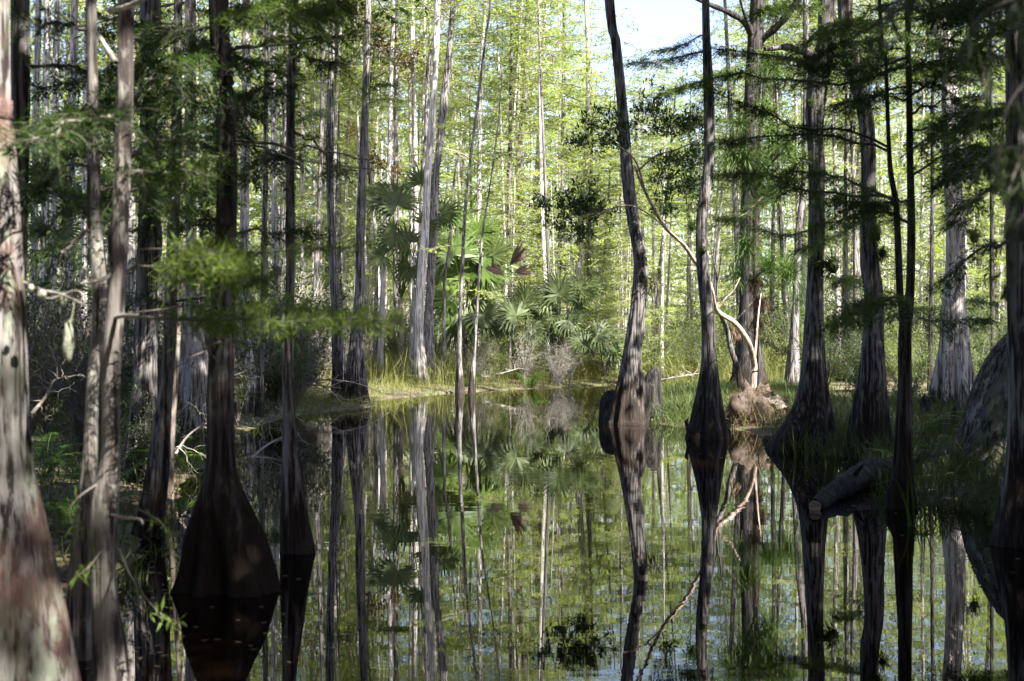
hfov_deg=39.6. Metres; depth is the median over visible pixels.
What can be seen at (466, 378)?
fern
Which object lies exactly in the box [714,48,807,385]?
slash pine
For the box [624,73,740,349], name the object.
cypress tree
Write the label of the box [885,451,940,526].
reed tuft
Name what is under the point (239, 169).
cypress tree
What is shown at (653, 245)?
cypress tree
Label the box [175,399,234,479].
dead branch
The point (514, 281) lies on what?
young cypress
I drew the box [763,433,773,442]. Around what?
cypress knee
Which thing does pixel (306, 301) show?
shrub
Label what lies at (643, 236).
cypress tree
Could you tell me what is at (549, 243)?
young cypress
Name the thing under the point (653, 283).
air plant
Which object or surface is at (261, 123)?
cypress tree
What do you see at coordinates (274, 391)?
shrub
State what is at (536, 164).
cypress tree
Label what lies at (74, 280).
shrub
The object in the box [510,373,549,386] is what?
fern
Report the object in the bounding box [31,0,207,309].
cypress tree
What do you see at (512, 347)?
shrub
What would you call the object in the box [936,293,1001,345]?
shrub
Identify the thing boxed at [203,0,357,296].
cypress tree
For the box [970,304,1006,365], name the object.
shrub
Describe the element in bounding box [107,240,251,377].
shrub
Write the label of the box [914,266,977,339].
shrub
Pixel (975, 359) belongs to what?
shrub
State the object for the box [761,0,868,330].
cypress tree
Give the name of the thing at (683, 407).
grass
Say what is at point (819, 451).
reed tuft
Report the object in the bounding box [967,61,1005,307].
cypress tree
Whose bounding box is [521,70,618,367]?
cypress tree
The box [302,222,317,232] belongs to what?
air plant
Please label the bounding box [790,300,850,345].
shrub
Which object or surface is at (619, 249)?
young cypress
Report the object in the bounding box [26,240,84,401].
shrub
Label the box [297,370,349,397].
dead branch
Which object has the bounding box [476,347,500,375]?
shrub
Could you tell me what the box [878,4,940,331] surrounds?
cypress tree
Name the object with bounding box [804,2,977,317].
cypress tree
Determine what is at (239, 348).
shrub
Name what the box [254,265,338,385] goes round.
shrub
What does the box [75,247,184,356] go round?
shrub
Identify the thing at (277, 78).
cypress tree
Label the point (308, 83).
cypress tree
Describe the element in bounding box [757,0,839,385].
cypress tree
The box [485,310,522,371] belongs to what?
shrub
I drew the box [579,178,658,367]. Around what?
young cypress
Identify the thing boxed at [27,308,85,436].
shrub
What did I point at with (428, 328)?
cypress tree
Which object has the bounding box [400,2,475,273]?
cypress tree
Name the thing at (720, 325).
shrub
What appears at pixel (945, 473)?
grass
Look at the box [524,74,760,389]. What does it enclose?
crooked sapling
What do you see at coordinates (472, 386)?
cypress tree
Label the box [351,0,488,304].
cypress tree
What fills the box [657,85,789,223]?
cypress tree
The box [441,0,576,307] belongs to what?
cypress tree
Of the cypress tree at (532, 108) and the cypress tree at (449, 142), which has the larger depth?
the cypress tree at (449, 142)
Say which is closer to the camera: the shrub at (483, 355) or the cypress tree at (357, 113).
the shrub at (483, 355)
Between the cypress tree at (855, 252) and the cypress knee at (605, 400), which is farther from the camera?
the cypress tree at (855, 252)
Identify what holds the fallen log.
on the ground at (297, 413)
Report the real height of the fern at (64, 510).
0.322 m
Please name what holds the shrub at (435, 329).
on the ground at (297, 413)
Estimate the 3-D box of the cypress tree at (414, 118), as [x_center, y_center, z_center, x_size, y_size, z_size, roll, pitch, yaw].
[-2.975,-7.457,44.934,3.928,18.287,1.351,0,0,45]
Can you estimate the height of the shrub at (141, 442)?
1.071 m
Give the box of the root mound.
[723,379,791,427]
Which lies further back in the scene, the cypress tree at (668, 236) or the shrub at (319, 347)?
the cypress tree at (668, 236)
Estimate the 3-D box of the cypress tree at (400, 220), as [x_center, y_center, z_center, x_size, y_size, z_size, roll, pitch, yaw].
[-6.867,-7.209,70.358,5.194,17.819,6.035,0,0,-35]
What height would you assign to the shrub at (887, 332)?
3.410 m
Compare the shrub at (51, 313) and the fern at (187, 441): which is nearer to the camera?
the fern at (187, 441)
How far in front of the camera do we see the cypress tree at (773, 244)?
49.03 m
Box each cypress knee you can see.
[598,390,614,422]
[644,366,662,419]
[685,419,691,439]
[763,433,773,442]
[917,395,932,419]
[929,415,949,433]
[949,405,959,427]
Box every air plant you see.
[226,100,251,121]
[267,261,285,281]
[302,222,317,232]
[532,255,557,267]
[642,267,668,297]
[682,213,701,235]
[698,243,708,258]
[804,93,817,108]
[809,246,851,289]
[860,220,889,249]
[872,240,894,267]
[962,225,985,244]
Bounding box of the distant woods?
[10,11,1004,349]
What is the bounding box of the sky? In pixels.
[10,0,1004,338]
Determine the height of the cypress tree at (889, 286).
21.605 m
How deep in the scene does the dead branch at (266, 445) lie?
18.16 m
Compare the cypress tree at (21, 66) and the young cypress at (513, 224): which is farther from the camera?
the young cypress at (513, 224)
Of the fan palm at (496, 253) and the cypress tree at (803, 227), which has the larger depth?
the cypress tree at (803, 227)
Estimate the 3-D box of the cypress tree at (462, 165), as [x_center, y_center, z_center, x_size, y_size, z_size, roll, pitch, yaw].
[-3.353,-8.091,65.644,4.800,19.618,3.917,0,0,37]
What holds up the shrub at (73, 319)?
on the ground at (297, 413)
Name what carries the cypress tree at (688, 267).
on the ground at (297, 413)
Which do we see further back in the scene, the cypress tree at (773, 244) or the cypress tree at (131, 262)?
the cypress tree at (773, 244)
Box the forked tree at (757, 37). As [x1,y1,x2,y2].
[681,0,832,385]
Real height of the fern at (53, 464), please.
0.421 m
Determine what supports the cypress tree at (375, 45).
on the ground at (297, 413)
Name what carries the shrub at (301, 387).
on the ground at (297, 413)
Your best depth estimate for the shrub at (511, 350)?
47.37 m
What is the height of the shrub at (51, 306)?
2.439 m
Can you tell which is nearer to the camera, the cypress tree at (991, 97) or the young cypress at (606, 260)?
the cypress tree at (991, 97)
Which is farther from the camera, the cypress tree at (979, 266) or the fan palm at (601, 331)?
the cypress tree at (979, 266)
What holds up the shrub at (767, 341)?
on the ground at (297, 413)
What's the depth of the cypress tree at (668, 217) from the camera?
98.44 m
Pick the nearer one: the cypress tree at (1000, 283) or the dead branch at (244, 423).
the dead branch at (244, 423)
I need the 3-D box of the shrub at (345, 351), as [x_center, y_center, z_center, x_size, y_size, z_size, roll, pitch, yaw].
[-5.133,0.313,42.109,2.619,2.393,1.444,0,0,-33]
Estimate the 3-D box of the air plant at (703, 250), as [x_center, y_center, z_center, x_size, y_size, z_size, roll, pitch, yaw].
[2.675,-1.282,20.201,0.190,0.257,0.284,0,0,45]
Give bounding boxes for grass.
[296,367,835,412]
[315,342,841,387]
[366,353,926,375]
[659,375,798,426]
[755,381,1006,522]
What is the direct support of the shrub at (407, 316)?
on the ground at (297, 413)
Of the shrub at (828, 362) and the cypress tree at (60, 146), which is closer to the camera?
the shrub at (828, 362)
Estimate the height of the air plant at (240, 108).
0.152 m
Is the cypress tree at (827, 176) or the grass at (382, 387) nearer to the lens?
the grass at (382, 387)
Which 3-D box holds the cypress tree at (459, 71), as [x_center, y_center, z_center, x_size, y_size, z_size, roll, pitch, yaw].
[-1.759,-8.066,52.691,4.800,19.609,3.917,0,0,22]
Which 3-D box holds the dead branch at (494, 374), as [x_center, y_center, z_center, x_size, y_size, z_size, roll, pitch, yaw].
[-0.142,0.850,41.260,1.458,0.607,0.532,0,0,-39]
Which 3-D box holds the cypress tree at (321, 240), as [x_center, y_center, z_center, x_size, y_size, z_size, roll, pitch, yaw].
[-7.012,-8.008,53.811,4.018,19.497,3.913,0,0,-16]
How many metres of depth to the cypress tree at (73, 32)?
31.44 m
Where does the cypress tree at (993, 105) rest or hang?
on the ground at (297, 413)
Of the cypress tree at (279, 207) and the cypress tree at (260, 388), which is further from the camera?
the cypress tree at (279, 207)
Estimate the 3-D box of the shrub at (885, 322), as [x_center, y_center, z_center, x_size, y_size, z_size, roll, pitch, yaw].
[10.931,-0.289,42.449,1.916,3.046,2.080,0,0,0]
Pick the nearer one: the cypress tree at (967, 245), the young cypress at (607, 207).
the young cypress at (607, 207)
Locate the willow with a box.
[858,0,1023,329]
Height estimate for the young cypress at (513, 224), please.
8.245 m
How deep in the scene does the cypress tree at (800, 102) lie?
63.81 m
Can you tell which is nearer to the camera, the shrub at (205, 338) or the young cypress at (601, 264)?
the shrub at (205, 338)
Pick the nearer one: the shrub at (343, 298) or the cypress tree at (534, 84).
the shrub at (343, 298)
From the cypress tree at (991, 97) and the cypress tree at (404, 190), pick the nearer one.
the cypress tree at (991, 97)
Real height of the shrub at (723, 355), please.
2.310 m
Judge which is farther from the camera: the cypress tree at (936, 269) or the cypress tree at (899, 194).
the cypress tree at (936, 269)
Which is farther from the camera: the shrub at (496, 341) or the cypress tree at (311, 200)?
the cypress tree at (311, 200)
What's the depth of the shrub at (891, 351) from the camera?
38.72 m
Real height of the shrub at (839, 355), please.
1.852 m
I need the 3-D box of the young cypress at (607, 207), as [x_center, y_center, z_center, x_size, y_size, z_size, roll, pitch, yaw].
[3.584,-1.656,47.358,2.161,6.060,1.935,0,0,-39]
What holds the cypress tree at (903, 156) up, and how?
on the ground at (297, 413)
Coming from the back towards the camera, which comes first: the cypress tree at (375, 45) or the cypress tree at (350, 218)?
the cypress tree at (350, 218)
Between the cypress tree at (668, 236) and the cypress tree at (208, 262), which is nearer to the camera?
the cypress tree at (208, 262)
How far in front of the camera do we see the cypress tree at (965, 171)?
45.17 m
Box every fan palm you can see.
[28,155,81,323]
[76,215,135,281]
[356,159,469,378]
[419,195,520,377]
[487,280,555,380]
[527,268,603,381]
[567,319,624,376]
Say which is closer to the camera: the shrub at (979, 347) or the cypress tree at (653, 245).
the shrub at (979, 347)
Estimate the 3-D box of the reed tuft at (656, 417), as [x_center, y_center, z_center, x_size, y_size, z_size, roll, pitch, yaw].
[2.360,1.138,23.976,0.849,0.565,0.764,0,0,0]
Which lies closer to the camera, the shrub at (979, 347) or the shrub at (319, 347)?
the shrub at (319, 347)
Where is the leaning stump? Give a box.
[940,333,1007,474]
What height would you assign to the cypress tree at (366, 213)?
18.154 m
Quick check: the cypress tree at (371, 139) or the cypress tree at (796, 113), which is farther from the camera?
the cypress tree at (371, 139)
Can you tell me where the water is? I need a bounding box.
[78,385,1023,680]
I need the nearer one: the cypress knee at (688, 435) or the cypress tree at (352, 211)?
the cypress knee at (688, 435)
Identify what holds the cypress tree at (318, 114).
on the ground at (297, 413)
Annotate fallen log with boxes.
[807,447,950,510]
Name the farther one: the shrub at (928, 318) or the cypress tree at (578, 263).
the cypress tree at (578, 263)
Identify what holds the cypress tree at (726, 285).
on the ground at (297, 413)
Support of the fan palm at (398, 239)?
on the ground at (297, 413)
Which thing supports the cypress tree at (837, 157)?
on the ground at (297, 413)
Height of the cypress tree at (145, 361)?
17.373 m
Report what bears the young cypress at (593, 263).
on the ground at (297, 413)
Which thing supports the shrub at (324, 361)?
on the ground at (297, 413)
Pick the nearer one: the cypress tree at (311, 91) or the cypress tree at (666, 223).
the cypress tree at (311, 91)
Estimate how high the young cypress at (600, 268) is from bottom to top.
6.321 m
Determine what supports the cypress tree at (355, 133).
on the ground at (297, 413)
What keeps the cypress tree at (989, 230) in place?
on the ground at (297, 413)
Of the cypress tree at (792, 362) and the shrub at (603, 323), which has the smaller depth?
the cypress tree at (792, 362)
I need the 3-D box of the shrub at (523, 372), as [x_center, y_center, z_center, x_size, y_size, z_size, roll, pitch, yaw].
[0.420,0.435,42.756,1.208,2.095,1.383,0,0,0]
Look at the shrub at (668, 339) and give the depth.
53.77 m
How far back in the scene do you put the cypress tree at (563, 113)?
56.10 m
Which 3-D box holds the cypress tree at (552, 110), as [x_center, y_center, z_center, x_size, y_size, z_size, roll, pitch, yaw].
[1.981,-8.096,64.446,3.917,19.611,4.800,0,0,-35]
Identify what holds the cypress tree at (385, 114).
on the ground at (297, 413)
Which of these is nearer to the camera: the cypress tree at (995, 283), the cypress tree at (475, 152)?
the cypress tree at (995, 283)
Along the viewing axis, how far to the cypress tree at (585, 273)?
63.08 m
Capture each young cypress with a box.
[465,133,544,378]
[485,228,536,362]
[488,233,542,348]
[523,185,571,357]
[526,187,587,365]
[569,239,611,327]
[570,228,606,302]
[573,142,672,368]
[575,224,643,358]
[577,173,626,360]
[578,205,631,330]
[578,231,615,346]
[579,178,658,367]
[582,212,611,354]
[582,218,631,351]
[582,228,617,352]
[587,203,650,370]
[589,201,645,375]
[591,197,631,368]
[595,239,655,376]
[597,164,675,382]
[597,214,652,370]
[601,253,646,367]
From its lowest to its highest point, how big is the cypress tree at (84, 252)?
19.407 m
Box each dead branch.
[28,340,83,422]
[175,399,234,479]
[176,380,206,426]
[234,402,304,432]
[251,420,311,456]
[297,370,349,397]
[302,375,377,405]
[307,343,387,396]
[315,380,377,408]
[484,363,528,377]
[661,363,699,385]
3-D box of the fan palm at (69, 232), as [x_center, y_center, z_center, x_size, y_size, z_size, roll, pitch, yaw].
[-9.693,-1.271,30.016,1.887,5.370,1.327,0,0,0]
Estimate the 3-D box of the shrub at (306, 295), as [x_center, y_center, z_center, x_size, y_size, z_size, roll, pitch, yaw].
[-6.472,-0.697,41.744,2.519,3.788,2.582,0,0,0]
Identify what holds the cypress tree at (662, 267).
on the ground at (297, 413)
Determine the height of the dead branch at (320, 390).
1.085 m
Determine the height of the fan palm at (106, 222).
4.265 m
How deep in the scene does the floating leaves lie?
6.94 m
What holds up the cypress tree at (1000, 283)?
on the ground at (297, 413)
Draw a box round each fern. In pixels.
[30,403,69,432]
[32,432,82,477]
[33,450,179,493]
[43,486,151,529]
[49,422,100,452]
[174,428,206,456]
[174,431,206,457]
[174,443,205,473]
[449,372,482,386]
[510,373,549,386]
[511,371,548,384]
[865,445,927,456]
[890,411,963,441]
[891,389,940,408]
[892,422,933,434]
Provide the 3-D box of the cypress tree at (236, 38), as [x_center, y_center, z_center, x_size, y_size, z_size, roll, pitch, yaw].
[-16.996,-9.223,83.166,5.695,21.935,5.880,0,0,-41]
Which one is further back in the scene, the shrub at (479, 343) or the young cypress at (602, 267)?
the young cypress at (602, 267)
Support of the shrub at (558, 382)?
on the ground at (297, 413)
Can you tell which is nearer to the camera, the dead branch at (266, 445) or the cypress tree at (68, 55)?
the dead branch at (266, 445)
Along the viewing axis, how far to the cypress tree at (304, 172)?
60.47 m
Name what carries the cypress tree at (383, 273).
on the ground at (297, 413)
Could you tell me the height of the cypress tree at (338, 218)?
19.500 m
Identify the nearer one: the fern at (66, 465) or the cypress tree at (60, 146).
the fern at (66, 465)
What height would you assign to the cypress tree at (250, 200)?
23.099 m
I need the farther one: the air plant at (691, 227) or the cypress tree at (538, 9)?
the cypress tree at (538, 9)
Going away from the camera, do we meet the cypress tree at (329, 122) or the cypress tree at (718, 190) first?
the cypress tree at (329, 122)
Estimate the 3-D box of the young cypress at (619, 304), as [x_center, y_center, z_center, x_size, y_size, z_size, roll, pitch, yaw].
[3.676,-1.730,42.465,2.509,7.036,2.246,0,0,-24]
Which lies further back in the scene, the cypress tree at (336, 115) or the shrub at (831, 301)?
the cypress tree at (336, 115)
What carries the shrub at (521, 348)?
on the ground at (297, 413)
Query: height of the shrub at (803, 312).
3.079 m
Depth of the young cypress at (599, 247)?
54.62 m
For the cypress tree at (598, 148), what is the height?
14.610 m
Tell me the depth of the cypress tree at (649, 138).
65.98 m
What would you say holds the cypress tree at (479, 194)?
on the ground at (297, 413)
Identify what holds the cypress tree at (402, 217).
on the ground at (297, 413)
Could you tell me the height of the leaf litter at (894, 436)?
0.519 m
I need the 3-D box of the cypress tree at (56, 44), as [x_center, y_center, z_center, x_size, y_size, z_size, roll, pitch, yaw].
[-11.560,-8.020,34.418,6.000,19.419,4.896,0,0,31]
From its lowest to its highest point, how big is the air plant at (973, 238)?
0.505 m
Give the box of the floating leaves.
[85,416,1018,672]
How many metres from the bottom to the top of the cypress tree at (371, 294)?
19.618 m
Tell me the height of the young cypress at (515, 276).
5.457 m
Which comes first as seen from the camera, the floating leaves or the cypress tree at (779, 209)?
the floating leaves
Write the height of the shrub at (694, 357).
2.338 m
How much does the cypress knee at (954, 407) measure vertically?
0.606 m
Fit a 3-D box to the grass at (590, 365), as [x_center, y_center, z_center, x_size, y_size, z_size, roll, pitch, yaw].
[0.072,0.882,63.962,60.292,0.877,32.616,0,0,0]
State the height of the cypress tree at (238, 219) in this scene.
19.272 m
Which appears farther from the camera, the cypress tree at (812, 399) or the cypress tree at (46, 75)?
the cypress tree at (46, 75)
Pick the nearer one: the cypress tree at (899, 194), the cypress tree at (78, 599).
the cypress tree at (78, 599)
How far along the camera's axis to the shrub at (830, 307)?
48.27 m
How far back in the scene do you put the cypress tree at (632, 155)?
60.92 m
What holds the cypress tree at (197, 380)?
on the ground at (297, 413)
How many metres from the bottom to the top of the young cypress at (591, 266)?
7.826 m
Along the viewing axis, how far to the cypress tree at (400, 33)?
47.28 m
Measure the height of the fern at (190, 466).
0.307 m
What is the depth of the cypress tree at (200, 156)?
52.44 m
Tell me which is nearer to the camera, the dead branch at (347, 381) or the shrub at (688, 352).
the dead branch at (347, 381)
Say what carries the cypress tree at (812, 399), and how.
on the ground at (297, 413)
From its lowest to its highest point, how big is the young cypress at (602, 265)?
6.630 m
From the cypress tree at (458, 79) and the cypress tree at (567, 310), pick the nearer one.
the cypress tree at (458, 79)
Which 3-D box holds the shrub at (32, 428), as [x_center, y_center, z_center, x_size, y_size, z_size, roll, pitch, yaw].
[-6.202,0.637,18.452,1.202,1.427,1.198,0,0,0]
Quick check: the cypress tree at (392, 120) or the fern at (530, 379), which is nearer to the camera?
the fern at (530, 379)
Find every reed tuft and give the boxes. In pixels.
[646,392,676,423]
[733,393,793,427]
[758,417,878,465]
[805,419,930,460]
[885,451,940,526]
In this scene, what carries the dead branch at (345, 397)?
on the ground at (297, 413)
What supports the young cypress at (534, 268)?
on the ground at (297, 413)
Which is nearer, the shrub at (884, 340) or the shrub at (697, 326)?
the shrub at (884, 340)
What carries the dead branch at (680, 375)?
on the ground at (297, 413)
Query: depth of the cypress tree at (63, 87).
55.27 m
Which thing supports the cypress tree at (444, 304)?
on the ground at (297, 413)
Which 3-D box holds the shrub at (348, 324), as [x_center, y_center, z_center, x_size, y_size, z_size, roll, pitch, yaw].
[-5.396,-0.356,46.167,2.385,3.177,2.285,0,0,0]
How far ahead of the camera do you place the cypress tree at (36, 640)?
5.27 m
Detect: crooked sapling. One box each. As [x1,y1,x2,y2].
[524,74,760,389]
[712,255,743,392]
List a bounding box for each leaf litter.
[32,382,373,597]
[316,374,829,393]
[744,380,1001,507]
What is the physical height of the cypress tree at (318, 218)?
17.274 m
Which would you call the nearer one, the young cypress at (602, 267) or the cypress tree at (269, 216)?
the cypress tree at (269, 216)
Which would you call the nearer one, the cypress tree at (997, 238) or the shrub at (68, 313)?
the shrub at (68, 313)
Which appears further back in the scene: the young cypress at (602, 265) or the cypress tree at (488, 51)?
the cypress tree at (488, 51)
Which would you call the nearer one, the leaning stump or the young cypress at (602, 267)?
the leaning stump
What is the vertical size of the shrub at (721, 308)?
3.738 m
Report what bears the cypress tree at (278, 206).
on the ground at (297, 413)
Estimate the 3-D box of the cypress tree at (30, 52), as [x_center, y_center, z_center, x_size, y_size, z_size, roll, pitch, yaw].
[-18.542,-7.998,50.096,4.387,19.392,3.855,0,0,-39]
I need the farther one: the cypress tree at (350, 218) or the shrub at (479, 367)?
the cypress tree at (350, 218)
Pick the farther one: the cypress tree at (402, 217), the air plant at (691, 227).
the cypress tree at (402, 217)
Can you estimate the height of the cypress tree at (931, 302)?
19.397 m
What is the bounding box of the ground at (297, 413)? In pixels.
[31,343,1001,600]
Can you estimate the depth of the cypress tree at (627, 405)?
23.80 m
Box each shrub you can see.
[26,233,107,416]
[26,236,159,430]
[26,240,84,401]
[26,263,135,454]
[26,298,62,343]
[26,306,67,423]
[27,288,77,332]
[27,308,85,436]
[28,283,91,335]
[28,340,84,435]
[29,280,162,357]
[33,285,123,421]
[37,313,90,422]
[40,296,124,346]
[44,266,91,338]
[49,310,161,440]
[58,259,107,315]
[69,379,158,461]
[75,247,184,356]
[77,286,208,424]
[82,295,163,402]
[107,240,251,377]
[120,372,200,478]
[158,279,247,399]
[158,292,251,400]
[161,308,258,393]
[197,282,282,424]
[234,289,296,379]
[249,296,319,411]
[250,260,329,332]
[253,261,334,376]
[253,292,354,400]
[254,243,356,384]
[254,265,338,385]
[266,286,357,391]
[266,325,341,407]
[269,264,329,344]
[296,285,348,388]
[312,317,377,371]
[321,281,378,357]
[343,281,408,369]
[350,280,406,368]
[377,315,410,369]
[384,328,409,375]
[403,291,448,362]
[403,306,454,349]
[423,307,456,370]
[447,334,479,372]
[463,343,495,380]
[468,329,499,362]
[476,327,510,379]
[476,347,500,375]
[476,349,495,374]
[477,334,516,376]
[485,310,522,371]
[487,313,539,374]
[488,316,539,374]
[499,323,544,371]
[507,320,541,383]
[532,334,545,367]
[534,345,577,383]
[540,328,575,385]
[543,316,585,371]
[546,336,589,382]
[575,312,588,371]
[577,276,624,376]
[586,306,627,362]
[586,308,627,378]
[641,303,684,374]
[644,312,683,366]
[644,318,695,362]
[654,293,716,371]
[658,291,700,352]
[664,324,700,373]
[664,327,691,373]
[668,321,701,379]
[673,315,715,366]
[677,310,725,375]
[690,282,733,342]
[690,298,738,373]
[698,305,768,367]
[711,260,804,362]
[715,307,738,378]
[731,288,790,352]
[760,286,804,371]
[760,319,780,374]
[761,309,825,368]
[762,286,799,352]
[766,314,803,375]
[775,278,832,357]
[783,305,834,367]
[789,297,863,392]
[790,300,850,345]
[800,272,852,374]
[824,265,905,361]
[825,327,860,381]
[825,336,860,385]
[827,335,893,395]
[831,316,896,369]
[831,338,859,385]
[845,327,897,373]
[849,279,898,347]
[851,277,898,368]
[884,267,944,380]
[884,301,921,380]
[884,322,926,373]
[885,343,897,382]
[886,353,927,398]
[894,325,938,395]
[912,267,982,364]
[912,325,939,379]
[913,301,978,369]
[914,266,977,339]
[920,278,1002,365]
[928,329,972,356]
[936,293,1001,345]
[941,267,1006,337]
[968,305,1006,360]
[969,305,1003,351]
[969,312,1002,377]
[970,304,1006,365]
[970,331,989,373]
[976,305,1005,340]
[977,338,995,369]
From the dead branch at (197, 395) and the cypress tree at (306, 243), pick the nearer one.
the dead branch at (197, 395)
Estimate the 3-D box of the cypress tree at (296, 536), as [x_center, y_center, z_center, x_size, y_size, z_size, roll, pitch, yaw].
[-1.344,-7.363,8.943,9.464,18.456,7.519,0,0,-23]
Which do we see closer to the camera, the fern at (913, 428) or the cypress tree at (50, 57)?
the fern at (913, 428)
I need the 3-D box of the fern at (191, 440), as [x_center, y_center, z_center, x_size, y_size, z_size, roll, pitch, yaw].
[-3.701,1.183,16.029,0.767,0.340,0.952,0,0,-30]
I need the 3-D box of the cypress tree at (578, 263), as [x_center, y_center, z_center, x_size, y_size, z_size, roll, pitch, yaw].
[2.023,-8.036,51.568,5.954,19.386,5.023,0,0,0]
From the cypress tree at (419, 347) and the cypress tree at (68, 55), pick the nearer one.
the cypress tree at (419, 347)
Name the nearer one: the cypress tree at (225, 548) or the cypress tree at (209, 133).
the cypress tree at (225, 548)
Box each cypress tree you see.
[0,0,88,680]
[0,0,408,680]
[10,0,42,80]
[10,0,137,298]
[10,0,203,660]
[10,7,89,288]
[10,18,80,290]
[11,0,157,296]
[27,0,114,361]
[28,0,171,264]
[29,0,269,484]
[29,6,108,270]
[30,0,41,335]
[30,0,79,266]
[30,0,82,327]
[30,0,200,240]
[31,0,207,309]
[39,0,170,321]
[51,0,204,278]
[60,0,172,182]
[63,2,182,424]
[66,0,77,314]
[67,0,305,538]
[71,0,448,460]
[83,1,172,87]
[89,12,209,298]
[98,0,277,259]
[98,0,377,597]
[99,0,215,221]
[102,0,203,296]
[136,1,262,266]
[162,0,260,286]
[166,0,209,297]
[167,0,190,498]
[182,0,256,413]
[182,0,307,277]
[199,0,269,193]
[201,0,259,285]
[203,0,309,417]
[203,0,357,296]
[204,0,387,554]
[208,33,270,266]
[233,0,341,272]
[233,36,269,289]
[235,0,409,393]
[238,0,374,339]
[238,27,316,127]
[249,1,392,309]
[249,72,310,305]
[249,124,285,286]
[250,3,309,254]
[250,21,318,223]
[253,2,327,293]
[255,78,326,288]
[256,33,318,289]
[257,46,311,290]
[259,0,408,347]
[277,0,374,296]
[277,2,362,398]
[278,2,346,295]
[278,24,372,306]
[279,3,408,297]
[279,55,341,206]
[279,94,353,302]
[283,2,324,342]
[285,1,392,267]
[288,0,371,340]
[296,55,365,308]
[298,6,402,304]
[298,13,399,148]
[298,33,351,296]
[299,1,405,304]
[301,0,407,374]
[303,0,400,322]
[304,3,421,357]
[306,30,354,311]
[308,6,385,331]
[311,7,404,290]
[312,0,416,403]
[323,31,408,318]
[323,82,391,316]
[327,0,431,349]
[334,0,439,344]
[334,0,492,378]
[336,0,455,376]
[339,0,441,376]
[340,0,426,377]
[341,0,404,316]
[341,1,408,277]
[341,96,401,301]
[343,0,421,328]
[345,2,404,174]
[348,0,466,339]
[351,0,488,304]
[371,4,420,168]
[374,1,447,376]
[375,2,471,134]
[377,0,480,282]
[380,0,474,277]
[380,125,419,336]
[382,0,473,167]
[383,0,523,382]
[385,92,421,326]
[387,0,455,311]
[387,0,459,314]
[387,0,478,358]
[387,36,469,338]
[387,137,448,308]
[389,0,573,375]
[391,6,523,348]
[398,0,493,357]
[398,5,473,171]
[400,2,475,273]
[403,8,488,286]
[403,11,498,359]
[405,0,496,368]
[406,0,522,119]
[408,0,517,384]
[412,0,447,374]
[417,0,536,393]
[437,0,525,353]
[438,0,570,359]
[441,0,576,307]
[441,155,458,379]
[443,9,534,394]
[445,48,499,298]
[448,0,591,360]
[448,0,593,333]
[449,0,594,328]
[454,0,579,376]
[457,1,566,327]
[471,0,567,329]
[475,92,528,307]
[483,1,578,236]
[485,0,614,370]
[485,131,507,241]
[486,2,574,360]
[486,61,556,287]
[488,0,645,370]
[490,0,610,363]
[495,0,609,341]
[502,2,597,362]
[504,0,628,333]
[505,0,623,381]
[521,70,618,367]
[524,70,612,282]
[536,56,661,371]
[536,97,610,338]
[542,47,607,315]
[545,59,619,261]
[546,44,623,361]
[548,56,653,375]
[549,88,659,372]
[550,63,677,372]
[553,45,607,313]
[556,72,640,266]
[574,76,685,309]
[580,74,675,303]
[588,45,700,368]
[595,105,722,381]
[596,78,646,296]
[600,62,700,371]
[604,0,647,424]
[604,67,685,318]
[615,35,710,336]
[621,0,728,439]
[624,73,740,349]
[627,52,712,349]
[636,63,687,333]
[640,66,699,317]
[640,70,740,315]
[645,61,739,284]
[645,74,699,317]
[645,102,710,325]
[648,60,719,325]
[654,90,765,261]
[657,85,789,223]
[659,57,724,249]
[666,95,831,341]
[669,4,794,316]
[675,0,790,317]
[684,21,788,318]
[684,25,779,318]
[689,0,1004,509]
[691,0,792,115]
[697,84,760,316]
[699,0,1006,474]
[707,0,928,453]
[710,4,782,157]
[719,2,791,352]
[721,0,849,309]
[732,0,840,374]
[741,0,837,329]
[742,0,844,365]
[744,0,841,228]
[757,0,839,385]
[760,0,941,379]
[760,141,806,338]
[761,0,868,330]
[763,0,929,381]
[764,106,863,317]
[777,0,923,316]
[778,0,839,149]
[779,96,843,311]
[788,0,984,457]
[789,0,903,350]
[790,0,926,381]
[797,1,844,315]
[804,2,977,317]
[811,6,856,274]
[825,0,876,299]
[828,6,944,343]
[832,0,1004,379]
[837,0,1023,548]
[838,0,919,289]
[857,0,1005,412]
[858,7,1005,302]
[875,74,918,324]
[876,22,938,268]
[877,27,971,257]
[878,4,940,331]
[885,73,943,332]
[890,143,943,300]
[893,3,962,272]
[897,2,1004,351]
[916,0,933,390]
[916,48,1006,326]
[920,25,1004,295]
[923,97,984,298]
[925,37,1004,297]
[927,20,1004,336]
[927,29,997,296]
[943,18,1006,309]
[961,28,1004,320]
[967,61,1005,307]
[967,62,1003,317]
[968,18,1005,267]
[969,78,1004,307]
[977,10,1006,320]
[978,45,1004,141]
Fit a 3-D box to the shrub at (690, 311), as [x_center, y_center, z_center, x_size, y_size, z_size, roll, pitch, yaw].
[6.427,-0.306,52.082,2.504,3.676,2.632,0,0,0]
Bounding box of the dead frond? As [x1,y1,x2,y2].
[485,242,532,280]
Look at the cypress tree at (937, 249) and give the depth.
44.22 m
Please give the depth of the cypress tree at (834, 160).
44.27 m
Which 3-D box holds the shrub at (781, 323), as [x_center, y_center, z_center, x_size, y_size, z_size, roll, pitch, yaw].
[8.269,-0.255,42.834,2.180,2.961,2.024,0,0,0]

